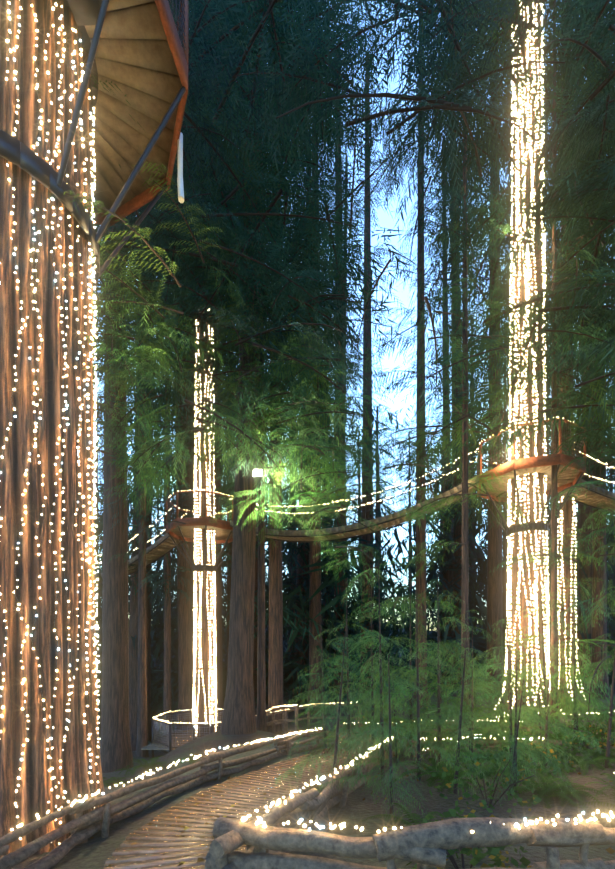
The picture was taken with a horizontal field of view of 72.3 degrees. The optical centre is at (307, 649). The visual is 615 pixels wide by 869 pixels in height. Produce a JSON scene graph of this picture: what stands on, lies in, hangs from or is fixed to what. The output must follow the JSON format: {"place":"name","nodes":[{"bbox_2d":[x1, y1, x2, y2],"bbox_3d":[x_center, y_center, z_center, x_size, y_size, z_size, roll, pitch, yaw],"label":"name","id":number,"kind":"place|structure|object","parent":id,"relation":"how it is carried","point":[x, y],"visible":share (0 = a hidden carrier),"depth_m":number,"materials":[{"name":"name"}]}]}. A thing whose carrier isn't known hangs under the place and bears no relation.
{"place":"outdoors","nodes":[
{"label":"outdoors","id":0,"kind":"place"},
{"bbox_2d":[10,619,614,868],"bbox_3d":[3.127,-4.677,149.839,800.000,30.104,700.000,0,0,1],"label":"ground","id":1,"kind":"structure","parent":0,"point":[96,851],"depth_m":6.71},
{"bbox_2d":[0,0,105,857],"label":"trunk","id":2,"kind":"object","parent":1,"relation":"on","point":[33,793],"visible":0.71,"depth_m":5.37,"materials":[{"name":"brown plant"}]},
{"bbox_2d":[0,0,99,847],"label":"string lights","id":3,"kind":"object","parent":2,"relation":"attached to","point":[95,395],"visible":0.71,"depth_m":5.55},
{"bbox_2d":[103,729,386,868],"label":"boardwalk planks","id":4,"kind":"object","parent":1,"relation":"on","point":[157,839],"visible":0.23,"depth_m":6.18,"materials":[{"name":"brown wood"}]},
{"bbox_2d":[153,711,222,746],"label":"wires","id":5,"kind":"object","parent":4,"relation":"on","point":[175,729],"visible":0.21,"depth_m":20.08,"materials":[{"name":"grey metal"}]},
{"bbox_2d":[0,703,614,868],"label":"fence logs","id":6,"kind":"object","parent":1,"relation":"on","point":[424,845],"visible":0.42,"depth_m":3.69,"materials":[{"name":"brown wood"}]},
{"bbox_2d":[0,0,614,757],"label":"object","id":7,"kind":"object","parent":1,"relation":"on","point":[24,156],"visible":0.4,"depth_m":6.37,"materials":[{"name":"grey"}]},
{"bbox_2d":[92,0,585,543],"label":"corten frames","id":8,"kind":"structure","parent":7,"relation":"on","point":[180,60],"depth_m":8.42,"materials":[{"name":"brown metal"}]},
{"bbox_2d":[177,132,183,202],"bbox_3d":[-2.114,-8.039,7.021,0.100,1.212,0.209,0,0,-25],"label":"tube light","id":9,"kind":"object","parent":8,"relation":"attached to","point":[180,185],"visible":0.9,"depth_m":7.03,"materials":[{"name":"white plastic"}]},
{"bbox_2d":[84,0,614,583],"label":"deck boards","id":10,"kind":"object","parent":7,"relation":"on","point":[136,62],"visible":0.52,"depth_m":7.00,"materials":[{"name":"brown wood"}]},
{"bbox_2d":[0,1,614,843],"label":"string lights","id":11,"kind":"object","parent":1,"relation":"on","point":[292,505],"visible":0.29,"depth_m":15.03},
{"bbox_2d":[48,0,614,868],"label":"foliage","id":12,"kind":"object","parent":1,"relation":"on","point":[580,146],"visible":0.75,"depth_m":11.71,"materials":[{"name":"green plant"}]},
{"bbox_2d":[95,0,614,772],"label":"trunks","id":13,"kind":"object","parent":1,"relation":"on","point":[125,716],"visible":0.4,"depth_m":18.32,"materials":[{"name":"brown plant"}]},
{"bbox_2d":[65,0,614,868],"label":"limbs","id":14,"kind":"object","parent":13,"relation":"attached to","point":[389,132],"visible":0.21,"depth_m":10.82,"materials":[{"name":"black"}]},
{"bbox_2d":[93,0,614,630],"label":"sky","id":15,"kind":"structure","parent":0,"point":[385,220],"materials":[{"name":"blue"}]},
{"bbox_3d":[-1.849,-6.545,15.652,0.360,0.280,0.100,0,0,1],"label":"floodlight housing","id":16,"kind":"object","parent":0,"visible":0},
{"bbox_2d":[253,469,261,475],"bbox_3d":[-1.850,-6.545,15.582,0.320,0.240,0.001,0,0,1],"label":"flood lens","id":17,"kind":"object","parent":16,"relation":"attached to","point":[257,473],"visible":0.6,"depth_m":15.58,"materials":[{"name":"white glass"}]}
]}

